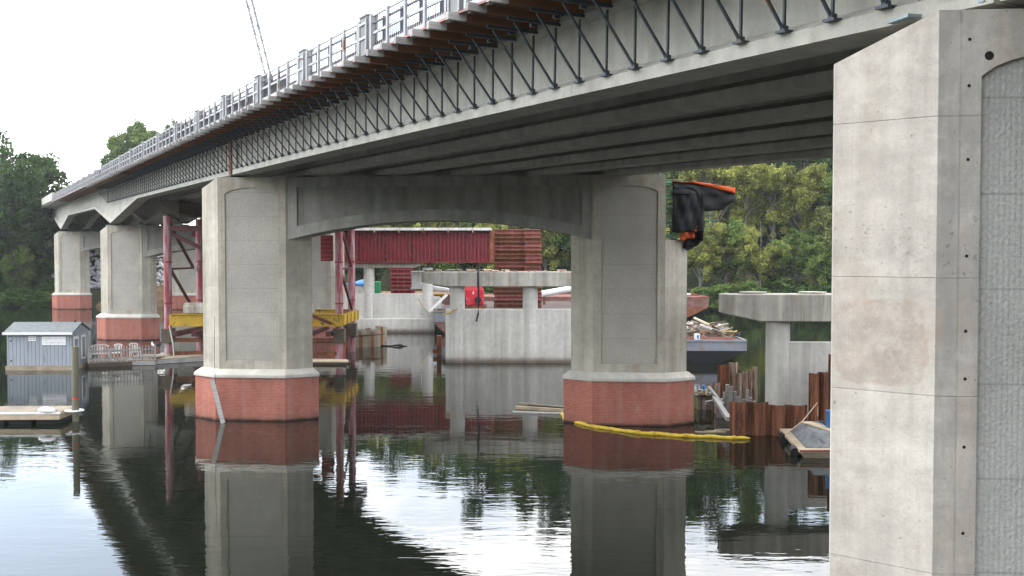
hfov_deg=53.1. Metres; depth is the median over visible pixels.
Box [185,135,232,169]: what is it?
overhang bracket
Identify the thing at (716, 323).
scrap timber
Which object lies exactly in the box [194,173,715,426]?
bridge pier
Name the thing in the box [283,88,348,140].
overhang bracket
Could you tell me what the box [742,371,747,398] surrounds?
sheet pile
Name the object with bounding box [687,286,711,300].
bush
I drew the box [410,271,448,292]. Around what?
white boom
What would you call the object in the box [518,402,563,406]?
floating timber
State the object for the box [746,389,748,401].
timber stake
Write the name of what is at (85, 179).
bridge railing
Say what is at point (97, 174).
bridge railing
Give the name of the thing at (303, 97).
overhang bracket
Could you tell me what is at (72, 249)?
bridge pier
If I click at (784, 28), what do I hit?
overhang bracket
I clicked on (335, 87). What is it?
overhang bracket
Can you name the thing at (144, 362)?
timber float
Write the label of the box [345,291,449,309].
deck barge
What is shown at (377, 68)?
overhang bracket
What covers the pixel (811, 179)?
tree
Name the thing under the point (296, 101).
overhang bracket
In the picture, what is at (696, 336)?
carton
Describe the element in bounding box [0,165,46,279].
tree
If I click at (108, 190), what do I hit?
overhang bracket
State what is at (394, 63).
overhang bracket
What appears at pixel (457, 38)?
overhang bracket
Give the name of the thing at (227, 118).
overhang bracket
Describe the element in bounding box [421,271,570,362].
old pier
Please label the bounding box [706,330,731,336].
scrap timber
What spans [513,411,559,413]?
floating timber
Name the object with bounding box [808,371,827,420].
sheet pile wall
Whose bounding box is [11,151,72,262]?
tree
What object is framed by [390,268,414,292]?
crib tower
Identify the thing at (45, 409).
white bundle
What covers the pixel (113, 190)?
overhang bracket
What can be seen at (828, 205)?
bush
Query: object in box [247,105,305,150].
overhang bracket
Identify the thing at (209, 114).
bridge railing
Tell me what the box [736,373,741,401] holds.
sheet pile
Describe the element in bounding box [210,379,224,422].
plank
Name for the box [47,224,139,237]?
bridge abutment
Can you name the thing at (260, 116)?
overhang bracket
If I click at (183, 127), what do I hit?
bridge railing
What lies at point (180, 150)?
overhang bracket
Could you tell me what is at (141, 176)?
overhang bracket
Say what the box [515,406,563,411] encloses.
floating timber
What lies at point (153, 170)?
overhang bracket
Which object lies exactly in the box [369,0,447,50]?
bridge railing
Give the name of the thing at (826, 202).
tree
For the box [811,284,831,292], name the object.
bush
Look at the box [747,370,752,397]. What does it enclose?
sheet pile
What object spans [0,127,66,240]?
tree
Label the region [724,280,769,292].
bush
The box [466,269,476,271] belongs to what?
rubble chunk
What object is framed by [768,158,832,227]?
tree
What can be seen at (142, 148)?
railing pillar
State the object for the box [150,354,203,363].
timber float
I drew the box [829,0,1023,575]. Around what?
bridge pier
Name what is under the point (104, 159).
tree
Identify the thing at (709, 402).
timber beam
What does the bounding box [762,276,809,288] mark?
bush
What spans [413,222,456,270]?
tree
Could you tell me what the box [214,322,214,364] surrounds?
cable
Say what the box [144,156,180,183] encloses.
overhang bracket
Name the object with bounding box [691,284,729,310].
bush
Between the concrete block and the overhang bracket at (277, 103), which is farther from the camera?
the concrete block
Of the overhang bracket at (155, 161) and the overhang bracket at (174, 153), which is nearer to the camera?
the overhang bracket at (174, 153)
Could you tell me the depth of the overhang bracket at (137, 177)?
55.10 m
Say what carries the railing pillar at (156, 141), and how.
on the bridge superstructure
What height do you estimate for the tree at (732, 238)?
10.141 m
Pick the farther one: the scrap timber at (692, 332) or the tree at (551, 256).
the tree at (551, 256)
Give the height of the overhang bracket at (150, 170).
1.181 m
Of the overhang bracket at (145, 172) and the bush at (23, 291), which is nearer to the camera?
the overhang bracket at (145, 172)
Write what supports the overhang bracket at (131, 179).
attached to the bridge superstructure
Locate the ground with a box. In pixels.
[7,158,831,310]
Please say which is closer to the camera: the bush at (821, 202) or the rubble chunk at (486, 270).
the rubble chunk at (486, 270)
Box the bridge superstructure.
[41,0,1023,228]
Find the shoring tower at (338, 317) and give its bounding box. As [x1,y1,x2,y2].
[160,200,358,358]
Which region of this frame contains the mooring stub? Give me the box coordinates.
[433,335,441,354]
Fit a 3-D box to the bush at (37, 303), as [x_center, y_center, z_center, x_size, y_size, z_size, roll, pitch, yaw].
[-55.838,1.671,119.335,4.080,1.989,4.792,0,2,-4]
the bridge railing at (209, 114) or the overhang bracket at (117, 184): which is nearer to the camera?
the bridge railing at (209, 114)
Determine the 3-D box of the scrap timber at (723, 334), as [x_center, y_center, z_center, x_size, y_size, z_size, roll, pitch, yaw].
[12.095,2.714,58.947,1.696,0.377,0.098,1,2,17]
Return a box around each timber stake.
[723,392,725,417]
[726,384,729,412]
[729,386,732,414]
[733,391,736,401]
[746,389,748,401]
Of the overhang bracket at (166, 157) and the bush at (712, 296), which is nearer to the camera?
the overhang bracket at (166, 157)
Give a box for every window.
[73,336,78,345]
[81,334,85,358]
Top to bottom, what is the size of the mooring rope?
0.850 m
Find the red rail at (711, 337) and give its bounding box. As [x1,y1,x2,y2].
[687,337,732,338]
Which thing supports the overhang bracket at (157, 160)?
attached to the bridge superstructure
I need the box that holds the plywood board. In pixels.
[802,421,829,431]
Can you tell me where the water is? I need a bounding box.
[0,306,830,575]
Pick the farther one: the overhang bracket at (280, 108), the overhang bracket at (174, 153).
the overhang bracket at (174, 153)
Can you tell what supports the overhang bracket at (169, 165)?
attached to the bridge superstructure
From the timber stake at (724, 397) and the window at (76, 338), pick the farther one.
the window at (76, 338)
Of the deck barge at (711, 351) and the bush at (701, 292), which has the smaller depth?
the deck barge at (711, 351)
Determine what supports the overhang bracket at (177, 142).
attached to the bridge superstructure
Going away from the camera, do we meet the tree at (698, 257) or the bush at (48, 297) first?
the tree at (698, 257)
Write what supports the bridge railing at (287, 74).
on the bridge superstructure
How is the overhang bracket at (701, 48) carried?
attached to the bridge superstructure
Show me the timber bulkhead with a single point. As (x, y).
(367, 337)
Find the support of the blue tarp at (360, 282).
on the white bin
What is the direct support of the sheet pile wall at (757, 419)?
in the water
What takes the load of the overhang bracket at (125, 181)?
attached to the bridge superstructure
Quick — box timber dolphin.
[694,389,712,409]
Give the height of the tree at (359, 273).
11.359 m
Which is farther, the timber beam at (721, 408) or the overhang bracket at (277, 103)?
the timber beam at (721, 408)
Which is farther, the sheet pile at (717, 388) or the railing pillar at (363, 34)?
the sheet pile at (717, 388)
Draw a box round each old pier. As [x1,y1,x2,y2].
[344,262,435,332]
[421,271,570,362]
[719,291,831,420]
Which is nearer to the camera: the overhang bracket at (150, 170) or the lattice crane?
the overhang bracket at (150, 170)
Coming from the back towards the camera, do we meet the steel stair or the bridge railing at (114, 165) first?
the steel stair
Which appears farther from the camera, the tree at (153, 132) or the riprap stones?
the tree at (153, 132)
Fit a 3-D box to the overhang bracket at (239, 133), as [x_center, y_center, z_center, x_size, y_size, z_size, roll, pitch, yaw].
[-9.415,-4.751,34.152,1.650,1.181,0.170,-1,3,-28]
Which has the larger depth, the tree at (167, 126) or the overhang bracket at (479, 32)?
the tree at (167, 126)
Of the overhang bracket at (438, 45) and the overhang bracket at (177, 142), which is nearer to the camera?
the overhang bracket at (438, 45)
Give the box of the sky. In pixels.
[0,0,439,224]
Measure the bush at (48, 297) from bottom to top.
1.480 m
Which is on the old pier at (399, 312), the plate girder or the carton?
the plate girder
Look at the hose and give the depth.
56.91 m
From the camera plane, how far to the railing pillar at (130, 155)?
51.41 m
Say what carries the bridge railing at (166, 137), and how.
on the bridge superstructure
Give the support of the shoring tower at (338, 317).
in the water
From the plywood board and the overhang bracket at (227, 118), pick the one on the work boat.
the plywood board
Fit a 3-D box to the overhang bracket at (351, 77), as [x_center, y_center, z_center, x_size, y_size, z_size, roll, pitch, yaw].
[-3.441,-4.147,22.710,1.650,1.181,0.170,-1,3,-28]
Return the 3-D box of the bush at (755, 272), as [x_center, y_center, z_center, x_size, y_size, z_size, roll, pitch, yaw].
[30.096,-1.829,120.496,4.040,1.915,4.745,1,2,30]
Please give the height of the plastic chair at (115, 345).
0.867 m
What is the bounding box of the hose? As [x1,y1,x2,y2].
[476,269,480,321]
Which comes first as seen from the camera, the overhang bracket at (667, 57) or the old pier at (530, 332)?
the overhang bracket at (667, 57)
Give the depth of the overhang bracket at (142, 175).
53.13 m
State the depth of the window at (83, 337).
55.31 m
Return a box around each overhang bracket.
[87,184,113,201]
[91,182,117,200]
[94,180,121,199]
[97,179,124,198]
[100,177,128,197]
[104,176,132,196]
[105,175,133,195]
[107,174,136,194]
[109,173,139,194]
[111,172,140,193]
[112,172,143,193]
[114,171,145,192]
[115,170,147,192]
[117,169,148,191]
[119,168,150,191]
[120,168,153,190]
[122,167,155,189]
[124,166,157,189]
[126,165,159,188]
[128,164,162,188]
[130,163,165,187]
[132,161,166,186]
[134,160,170,186]
[136,160,172,185]
[139,158,175,184]
[141,157,178,183]
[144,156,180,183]
[146,155,184,182]
[148,154,187,181]
[151,152,190,180]
[154,151,193,179]
[156,150,196,179]
[160,148,200,178]
[162,147,204,177]
[166,145,208,176]
[169,143,211,175]
[172,142,215,174]
[175,140,219,173]
[178,139,223,172]
[182,137,228,170]
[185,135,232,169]
[191,133,238,168]
[195,131,243,166]
[199,129,248,165]
[204,126,254,164]
[209,124,259,162]
[213,122,265,161]
[218,119,271,159]
[224,116,278,157]
[229,114,284,156]
[235,111,291,154]
[241,108,298,152]
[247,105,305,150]
[253,103,313,148]
[260,99,321,146]
[268,96,330,144]
[276,91,339,142]
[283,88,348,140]
[292,84,358,137]
[300,80,368,135]
[310,75,380,132]
[320,71,391,129]
[330,66,404,126]
[342,60,417,123]
[353,56,431,119]
[366,49,445,116]
[380,42,461,112]
[394,36,478,108]
[410,28,497,104]
[427,21,516,99]
[446,11,537,94]
[465,2,560,89]
[486,0,584,83]
[555,0,612,76]
[593,0,641,69]
[631,0,674,62]
[671,0,709,53]
[715,0,748,44]
[765,0,793,34]
[820,0,842,22]
[875,0,896,10]
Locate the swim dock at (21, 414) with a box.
[0,406,83,423]
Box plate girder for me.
[344,228,493,262]
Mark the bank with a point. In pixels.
(160, 295)
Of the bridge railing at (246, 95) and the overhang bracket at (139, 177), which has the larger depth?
the overhang bracket at (139, 177)
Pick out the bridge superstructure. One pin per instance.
(764, 94)
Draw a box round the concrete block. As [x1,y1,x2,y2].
[183,303,202,312]
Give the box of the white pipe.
[541,287,570,304]
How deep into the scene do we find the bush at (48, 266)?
128.37 m
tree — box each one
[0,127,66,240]
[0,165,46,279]
[0,244,36,287]
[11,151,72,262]
[98,142,127,164]
[105,118,151,159]
[118,128,164,153]
[156,118,177,132]
[344,227,386,288]
[367,222,429,227]
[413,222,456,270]
[429,222,479,270]
[464,223,507,269]
[492,224,545,261]
[540,230,570,270]
[545,233,570,270]
[642,171,700,238]
[677,217,734,287]
[678,165,748,226]
[699,217,753,283]
[719,164,778,228]
[733,221,790,285]
[742,163,800,244]
[765,227,808,279]
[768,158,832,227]
[773,162,828,233]
[791,225,831,289]
[802,159,832,204]
[810,205,831,249]
[820,169,832,215]
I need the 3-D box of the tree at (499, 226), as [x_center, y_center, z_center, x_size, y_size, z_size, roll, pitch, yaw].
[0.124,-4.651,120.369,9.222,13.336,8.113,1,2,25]
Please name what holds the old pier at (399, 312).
in the water
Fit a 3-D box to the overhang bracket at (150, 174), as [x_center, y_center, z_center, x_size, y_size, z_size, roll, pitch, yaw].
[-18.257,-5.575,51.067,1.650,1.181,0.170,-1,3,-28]
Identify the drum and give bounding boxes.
[826,409,829,427]
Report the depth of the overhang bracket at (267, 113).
29.48 m
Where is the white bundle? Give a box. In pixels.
[38,406,57,412]
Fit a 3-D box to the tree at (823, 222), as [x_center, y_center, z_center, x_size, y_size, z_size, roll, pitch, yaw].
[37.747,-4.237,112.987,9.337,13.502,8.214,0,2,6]
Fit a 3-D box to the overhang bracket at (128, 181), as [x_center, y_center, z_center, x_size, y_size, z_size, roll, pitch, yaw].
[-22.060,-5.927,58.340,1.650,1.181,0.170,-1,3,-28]
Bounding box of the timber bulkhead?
[346,326,386,347]
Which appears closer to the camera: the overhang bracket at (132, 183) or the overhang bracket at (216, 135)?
the overhang bracket at (216, 135)
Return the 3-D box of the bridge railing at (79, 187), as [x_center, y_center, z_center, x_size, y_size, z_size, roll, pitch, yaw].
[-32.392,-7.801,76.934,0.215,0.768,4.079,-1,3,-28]
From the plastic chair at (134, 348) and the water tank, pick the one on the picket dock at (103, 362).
the plastic chair at (134, 348)
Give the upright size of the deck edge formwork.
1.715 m
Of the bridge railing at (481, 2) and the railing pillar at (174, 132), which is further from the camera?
the railing pillar at (174, 132)
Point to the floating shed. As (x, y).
(39, 345)
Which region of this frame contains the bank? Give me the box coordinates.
[96,282,347,306]
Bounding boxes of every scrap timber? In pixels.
[687,330,699,333]
[693,317,709,324]
[697,327,717,334]
[701,323,728,332]
[705,321,725,325]
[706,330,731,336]
[707,332,736,336]
[712,329,728,336]
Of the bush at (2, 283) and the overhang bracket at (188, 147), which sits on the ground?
the bush at (2, 283)
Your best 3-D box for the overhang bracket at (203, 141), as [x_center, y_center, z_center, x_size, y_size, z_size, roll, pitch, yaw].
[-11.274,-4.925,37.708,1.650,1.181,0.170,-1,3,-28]
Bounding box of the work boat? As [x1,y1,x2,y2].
[779,420,829,457]
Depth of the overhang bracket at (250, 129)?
32.84 m
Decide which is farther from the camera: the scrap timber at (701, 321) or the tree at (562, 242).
the tree at (562, 242)
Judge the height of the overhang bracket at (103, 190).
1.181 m
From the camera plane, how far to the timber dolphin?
39.93 m
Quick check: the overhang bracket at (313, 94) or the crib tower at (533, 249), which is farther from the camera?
the crib tower at (533, 249)
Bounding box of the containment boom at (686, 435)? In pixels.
[560,412,749,439]
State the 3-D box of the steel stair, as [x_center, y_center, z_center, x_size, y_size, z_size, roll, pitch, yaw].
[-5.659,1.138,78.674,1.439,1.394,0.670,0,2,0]
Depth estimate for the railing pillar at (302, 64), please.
24.16 m
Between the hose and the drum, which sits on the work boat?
the drum
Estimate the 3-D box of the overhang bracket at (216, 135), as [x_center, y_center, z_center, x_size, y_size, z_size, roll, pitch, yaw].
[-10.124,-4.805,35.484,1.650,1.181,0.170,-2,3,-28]
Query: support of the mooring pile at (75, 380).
in the water
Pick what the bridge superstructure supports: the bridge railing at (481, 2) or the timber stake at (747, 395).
the bridge railing at (481, 2)
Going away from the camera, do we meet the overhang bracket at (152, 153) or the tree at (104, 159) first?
the overhang bracket at (152, 153)
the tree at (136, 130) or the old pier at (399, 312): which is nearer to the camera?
the old pier at (399, 312)
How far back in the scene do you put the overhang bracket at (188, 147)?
40.43 m
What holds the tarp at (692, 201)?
hanging from the bridge pier at (628, 309)
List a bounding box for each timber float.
[121,354,171,364]
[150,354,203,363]
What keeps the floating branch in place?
on the water
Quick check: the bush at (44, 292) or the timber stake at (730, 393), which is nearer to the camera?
the timber stake at (730, 393)
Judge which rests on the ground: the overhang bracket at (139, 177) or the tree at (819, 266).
the tree at (819, 266)
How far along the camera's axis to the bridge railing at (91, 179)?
69.72 m
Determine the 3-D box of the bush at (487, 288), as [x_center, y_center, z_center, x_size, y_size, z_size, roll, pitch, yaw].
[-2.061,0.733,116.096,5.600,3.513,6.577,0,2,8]
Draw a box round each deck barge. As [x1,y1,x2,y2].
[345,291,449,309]
[433,301,570,333]
[484,294,708,317]
[686,329,746,362]
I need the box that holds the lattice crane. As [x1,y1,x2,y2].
[245,0,272,80]
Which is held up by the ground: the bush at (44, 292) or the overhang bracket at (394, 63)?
the bush at (44, 292)
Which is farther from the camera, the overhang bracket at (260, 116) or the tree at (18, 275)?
the tree at (18, 275)
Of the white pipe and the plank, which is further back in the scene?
the white pipe
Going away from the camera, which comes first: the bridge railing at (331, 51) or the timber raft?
the bridge railing at (331, 51)
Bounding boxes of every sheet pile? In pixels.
[713,382,720,412]
[717,365,728,397]
[729,362,737,390]
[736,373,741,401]
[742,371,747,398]
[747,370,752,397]
[752,366,757,402]
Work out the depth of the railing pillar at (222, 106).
31.95 m
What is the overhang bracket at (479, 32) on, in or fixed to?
attached to the bridge superstructure
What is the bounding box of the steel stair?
[429,294,447,311]
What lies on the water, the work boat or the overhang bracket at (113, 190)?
the work boat
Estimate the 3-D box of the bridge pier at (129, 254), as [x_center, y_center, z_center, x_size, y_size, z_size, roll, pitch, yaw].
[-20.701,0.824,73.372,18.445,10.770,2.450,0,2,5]
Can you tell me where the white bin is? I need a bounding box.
[355,285,363,292]
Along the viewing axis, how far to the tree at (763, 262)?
113.31 m
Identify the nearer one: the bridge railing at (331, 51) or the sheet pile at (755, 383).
the bridge railing at (331, 51)
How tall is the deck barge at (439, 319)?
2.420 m
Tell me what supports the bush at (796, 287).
on the ground
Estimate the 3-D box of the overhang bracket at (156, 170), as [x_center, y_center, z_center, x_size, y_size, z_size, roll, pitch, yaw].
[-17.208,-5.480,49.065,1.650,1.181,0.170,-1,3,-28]
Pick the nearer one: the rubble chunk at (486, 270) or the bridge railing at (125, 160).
the bridge railing at (125, 160)
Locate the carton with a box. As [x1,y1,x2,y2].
[694,334,699,339]
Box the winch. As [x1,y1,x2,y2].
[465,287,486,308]
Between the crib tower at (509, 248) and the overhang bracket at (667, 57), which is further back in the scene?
the crib tower at (509, 248)
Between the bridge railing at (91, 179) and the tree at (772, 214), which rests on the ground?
the tree at (772, 214)
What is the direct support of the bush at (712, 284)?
on the ground
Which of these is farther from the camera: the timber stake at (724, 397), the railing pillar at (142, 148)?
the railing pillar at (142, 148)
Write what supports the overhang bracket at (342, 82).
attached to the bridge superstructure
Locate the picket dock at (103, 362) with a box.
[87,345,155,366]
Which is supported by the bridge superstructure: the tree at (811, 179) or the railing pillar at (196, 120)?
the railing pillar at (196, 120)
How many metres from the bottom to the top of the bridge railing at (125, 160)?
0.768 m
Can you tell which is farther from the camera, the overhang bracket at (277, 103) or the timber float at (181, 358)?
the timber float at (181, 358)
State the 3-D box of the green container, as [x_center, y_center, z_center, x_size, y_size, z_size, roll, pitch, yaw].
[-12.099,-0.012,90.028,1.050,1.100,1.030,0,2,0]
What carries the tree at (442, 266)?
on the ground
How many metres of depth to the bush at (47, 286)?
124.58 m
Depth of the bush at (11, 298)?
119.28 m
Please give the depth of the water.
27.26 m
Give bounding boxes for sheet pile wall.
[730,401,806,435]
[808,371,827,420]
[828,354,830,408]
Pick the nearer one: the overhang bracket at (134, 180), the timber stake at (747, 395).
the timber stake at (747, 395)
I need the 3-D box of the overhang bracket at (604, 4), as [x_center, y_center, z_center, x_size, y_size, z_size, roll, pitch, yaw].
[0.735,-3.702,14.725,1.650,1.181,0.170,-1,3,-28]
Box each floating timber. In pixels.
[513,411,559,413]
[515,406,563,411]
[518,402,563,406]
[527,404,563,408]
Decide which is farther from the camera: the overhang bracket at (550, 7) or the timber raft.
the timber raft
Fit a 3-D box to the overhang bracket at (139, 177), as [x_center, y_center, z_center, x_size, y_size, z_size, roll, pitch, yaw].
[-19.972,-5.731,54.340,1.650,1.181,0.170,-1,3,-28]
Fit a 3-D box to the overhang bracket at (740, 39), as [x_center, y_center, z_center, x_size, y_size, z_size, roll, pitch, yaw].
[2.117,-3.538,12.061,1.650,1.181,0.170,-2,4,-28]
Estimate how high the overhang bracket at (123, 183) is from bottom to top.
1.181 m
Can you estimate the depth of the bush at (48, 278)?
126.40 m
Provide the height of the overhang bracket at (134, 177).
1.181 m
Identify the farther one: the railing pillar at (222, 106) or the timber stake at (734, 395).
the timber stake at (734, 395)
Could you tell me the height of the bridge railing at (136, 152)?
0.768 m
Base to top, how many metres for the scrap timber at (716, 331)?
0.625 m
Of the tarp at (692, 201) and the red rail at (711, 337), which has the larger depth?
the red rail at (711, 337)
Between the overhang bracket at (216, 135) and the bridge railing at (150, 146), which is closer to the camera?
the overhang bracket at (216, 135)
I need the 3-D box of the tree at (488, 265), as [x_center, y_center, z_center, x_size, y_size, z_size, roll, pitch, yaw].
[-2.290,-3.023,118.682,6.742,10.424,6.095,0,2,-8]
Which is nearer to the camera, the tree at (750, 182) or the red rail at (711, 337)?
the red rail at (711, 337)
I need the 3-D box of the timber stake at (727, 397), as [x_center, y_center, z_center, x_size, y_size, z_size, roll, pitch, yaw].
[7.979,4.692,37.915,0.133,2.253,0.134,0,2,0]
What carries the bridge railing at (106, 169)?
on the bridge superstructure
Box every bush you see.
[0,280,8,288]
[3,291,37,303]
[8,287,43,305]
[14,295,50,307]
[16,279,40,288]
[17,288,54,301]
[27,256,54,273]
[31,280,54,291]
[33,272,54,284]
[38,294,51,304]
[483,287,492,291]
[541,287,559,289]
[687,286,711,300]
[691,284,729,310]
[701,282,722,287]
[707,294,718,308]
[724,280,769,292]
[751,269,772,277]
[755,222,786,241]
[761,213,790,228]
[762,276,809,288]
[768,281,816,292]
[810,198,824,205]
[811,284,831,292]
[816,201,831,207]
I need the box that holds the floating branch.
[381,344,404,345]
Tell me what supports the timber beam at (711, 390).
on the timber beam at (721, 408)
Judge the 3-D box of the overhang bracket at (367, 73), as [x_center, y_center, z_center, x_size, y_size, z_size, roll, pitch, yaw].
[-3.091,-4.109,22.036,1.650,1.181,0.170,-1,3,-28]
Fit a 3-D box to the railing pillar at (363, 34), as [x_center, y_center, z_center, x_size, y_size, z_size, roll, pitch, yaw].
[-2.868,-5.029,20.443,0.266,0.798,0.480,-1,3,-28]
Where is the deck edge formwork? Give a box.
[58,0,565,201]
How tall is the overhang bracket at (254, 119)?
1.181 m
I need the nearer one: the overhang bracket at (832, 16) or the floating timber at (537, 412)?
the overhang bracket at (832, 16)
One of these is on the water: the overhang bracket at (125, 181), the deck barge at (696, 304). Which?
the deck barge at (696, 304)
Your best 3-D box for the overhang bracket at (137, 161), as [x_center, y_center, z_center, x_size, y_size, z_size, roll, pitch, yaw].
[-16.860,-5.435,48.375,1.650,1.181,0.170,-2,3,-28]
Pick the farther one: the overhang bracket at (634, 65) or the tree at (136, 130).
the tree at (136, 130)
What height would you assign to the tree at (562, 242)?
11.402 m
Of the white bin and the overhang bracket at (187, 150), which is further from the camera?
the white bin
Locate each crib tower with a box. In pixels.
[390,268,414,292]
[493,229,525,307]
[524,229,541,307]
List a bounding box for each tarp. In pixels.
[346,279,363,285]
[671,181,735,249]
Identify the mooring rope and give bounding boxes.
[787,402,817,432]
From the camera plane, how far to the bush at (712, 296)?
110.73 m
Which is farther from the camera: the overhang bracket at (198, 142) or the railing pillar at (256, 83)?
the overhang bracket at (198, 142)
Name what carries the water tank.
on the deck barge at (439, 319)
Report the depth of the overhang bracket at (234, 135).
34.85 m
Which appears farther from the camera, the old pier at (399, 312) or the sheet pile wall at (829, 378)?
the old pier at (399, 312)
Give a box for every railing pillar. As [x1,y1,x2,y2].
[118,155,123,168]
[129,149,134,163]
[141,141,145,156]
[155,133,161,149]
[173,122,179,141]
[194,110,202,132]
[220,94,230,119]
[253,74,266,102]
[298,49,313,84]
[358,13,378,56]
[447,0,467,13]
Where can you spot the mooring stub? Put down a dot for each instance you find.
(438, 350)
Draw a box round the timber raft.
[313,359,350,364]
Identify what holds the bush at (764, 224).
on the ground
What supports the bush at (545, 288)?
on the ground
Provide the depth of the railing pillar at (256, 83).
28.05 m
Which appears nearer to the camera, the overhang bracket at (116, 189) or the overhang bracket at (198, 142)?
the overhang bracket at (198, 142)
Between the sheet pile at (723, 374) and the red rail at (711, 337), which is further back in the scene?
the red rail at (711, 337)
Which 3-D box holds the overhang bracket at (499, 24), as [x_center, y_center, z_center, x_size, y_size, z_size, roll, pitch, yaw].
[-0.309,-3.820,16.730,1.650,1.181,0.170,0,3,-28]
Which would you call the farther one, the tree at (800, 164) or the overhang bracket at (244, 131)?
the tree at (800, 164)
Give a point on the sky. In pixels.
(74, 74)
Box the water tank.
[434,296,441,308]
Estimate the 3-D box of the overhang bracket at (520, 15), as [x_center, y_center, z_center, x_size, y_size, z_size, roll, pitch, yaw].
[0.033,-3.785,16.079,1.650,1.181,0.170,0,3,-28]
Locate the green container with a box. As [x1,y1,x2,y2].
[374,281,380,292]
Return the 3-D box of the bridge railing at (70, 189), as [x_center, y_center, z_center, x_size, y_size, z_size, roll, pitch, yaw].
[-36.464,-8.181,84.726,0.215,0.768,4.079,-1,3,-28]
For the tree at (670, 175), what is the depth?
125.02 m
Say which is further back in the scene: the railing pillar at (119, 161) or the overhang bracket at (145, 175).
the railing pillar at (119, 161)
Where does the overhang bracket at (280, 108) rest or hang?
attached to the bridge superstructure
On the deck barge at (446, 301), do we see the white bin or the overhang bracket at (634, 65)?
the white bin
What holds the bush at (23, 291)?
on the ground
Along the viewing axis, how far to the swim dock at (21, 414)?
36.63 m
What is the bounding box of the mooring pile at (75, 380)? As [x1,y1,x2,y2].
[72,346,78,421]
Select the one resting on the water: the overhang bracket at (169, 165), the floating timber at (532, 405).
the floating timber at (532, 405)
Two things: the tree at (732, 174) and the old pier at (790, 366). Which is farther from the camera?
the tree at (732, 174)
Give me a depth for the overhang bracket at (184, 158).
42.42 m
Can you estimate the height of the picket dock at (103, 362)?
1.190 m
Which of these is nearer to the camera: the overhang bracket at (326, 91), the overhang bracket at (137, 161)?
the overhang bracket at (326, 91)
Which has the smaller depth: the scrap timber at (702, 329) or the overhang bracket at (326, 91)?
the overhang bracket at (326, 91)
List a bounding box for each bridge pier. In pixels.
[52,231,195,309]
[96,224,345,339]
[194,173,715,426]
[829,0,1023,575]
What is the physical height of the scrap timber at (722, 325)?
0.608 m
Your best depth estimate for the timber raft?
56.58 m
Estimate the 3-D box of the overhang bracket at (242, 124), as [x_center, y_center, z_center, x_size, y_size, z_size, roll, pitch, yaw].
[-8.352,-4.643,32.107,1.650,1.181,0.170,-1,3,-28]
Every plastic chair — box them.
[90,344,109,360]
[110,344,122,359]
[129,343,140,358]
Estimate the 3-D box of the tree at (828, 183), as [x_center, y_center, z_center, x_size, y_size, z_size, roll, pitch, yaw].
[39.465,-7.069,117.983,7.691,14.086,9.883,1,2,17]
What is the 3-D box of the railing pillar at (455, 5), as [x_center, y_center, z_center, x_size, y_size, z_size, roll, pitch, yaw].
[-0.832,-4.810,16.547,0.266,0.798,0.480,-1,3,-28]
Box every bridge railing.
[68,184,71,194]
[72,181,77,192]
[77,179,82,189]
[82,175,87,187]
[88,172,93,183]
[95,167,100,179]
[102,163,108,176]
[110,157,118,172]
[120,151,128,167]
[131,144,141,162]
[143,136,155,156]
[158,125,173,149]
[176,114,193,139]
[198,99,219,130]
[225,79,254,116]
[260,55,298,99]
[306,22,357,80]
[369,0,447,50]
[458,0,486,13]
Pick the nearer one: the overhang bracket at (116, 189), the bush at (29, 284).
the overhang bracket at (116, 189)
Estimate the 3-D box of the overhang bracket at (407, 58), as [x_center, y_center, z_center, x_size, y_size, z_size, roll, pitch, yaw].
[-2.056,-4.003,20.061,1.650,1.181,0.170,-1,3,-28]
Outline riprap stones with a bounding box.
[51,249,163,288]
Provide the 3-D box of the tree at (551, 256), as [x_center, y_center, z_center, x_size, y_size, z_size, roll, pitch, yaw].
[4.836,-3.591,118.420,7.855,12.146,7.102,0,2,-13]
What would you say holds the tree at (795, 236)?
on the ground
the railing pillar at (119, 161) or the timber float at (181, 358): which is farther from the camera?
the timber float at (181, 358)
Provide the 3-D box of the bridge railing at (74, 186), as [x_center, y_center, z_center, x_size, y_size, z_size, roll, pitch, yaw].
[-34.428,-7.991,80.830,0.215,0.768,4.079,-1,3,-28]
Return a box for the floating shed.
[2,320,91,369]
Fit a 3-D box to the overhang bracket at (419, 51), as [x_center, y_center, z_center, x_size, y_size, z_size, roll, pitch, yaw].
[-1.707,-3.967,19.398,1.650,1.181,0.170,-1,3,-28]
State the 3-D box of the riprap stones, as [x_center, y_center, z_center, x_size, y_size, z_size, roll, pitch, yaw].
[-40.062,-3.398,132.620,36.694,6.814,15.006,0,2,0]
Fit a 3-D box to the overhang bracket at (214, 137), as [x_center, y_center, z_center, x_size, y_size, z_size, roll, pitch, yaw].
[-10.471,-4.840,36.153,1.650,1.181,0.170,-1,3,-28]
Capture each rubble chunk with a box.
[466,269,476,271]
[482,269,491,271]
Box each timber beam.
[705,398,722,404]
[708,386,724,405]
[712,396,729,420]
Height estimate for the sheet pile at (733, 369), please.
3.902 m
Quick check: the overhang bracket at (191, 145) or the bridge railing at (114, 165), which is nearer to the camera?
the overhang bracket at (191, 145)
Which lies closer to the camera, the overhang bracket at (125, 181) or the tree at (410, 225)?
the overhang bracket at (125, 181)
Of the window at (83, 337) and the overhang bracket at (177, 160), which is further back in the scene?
the window at (83, 337)
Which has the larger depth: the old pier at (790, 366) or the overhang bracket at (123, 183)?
the overhang bracket at (123, 183)
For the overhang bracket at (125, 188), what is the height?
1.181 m

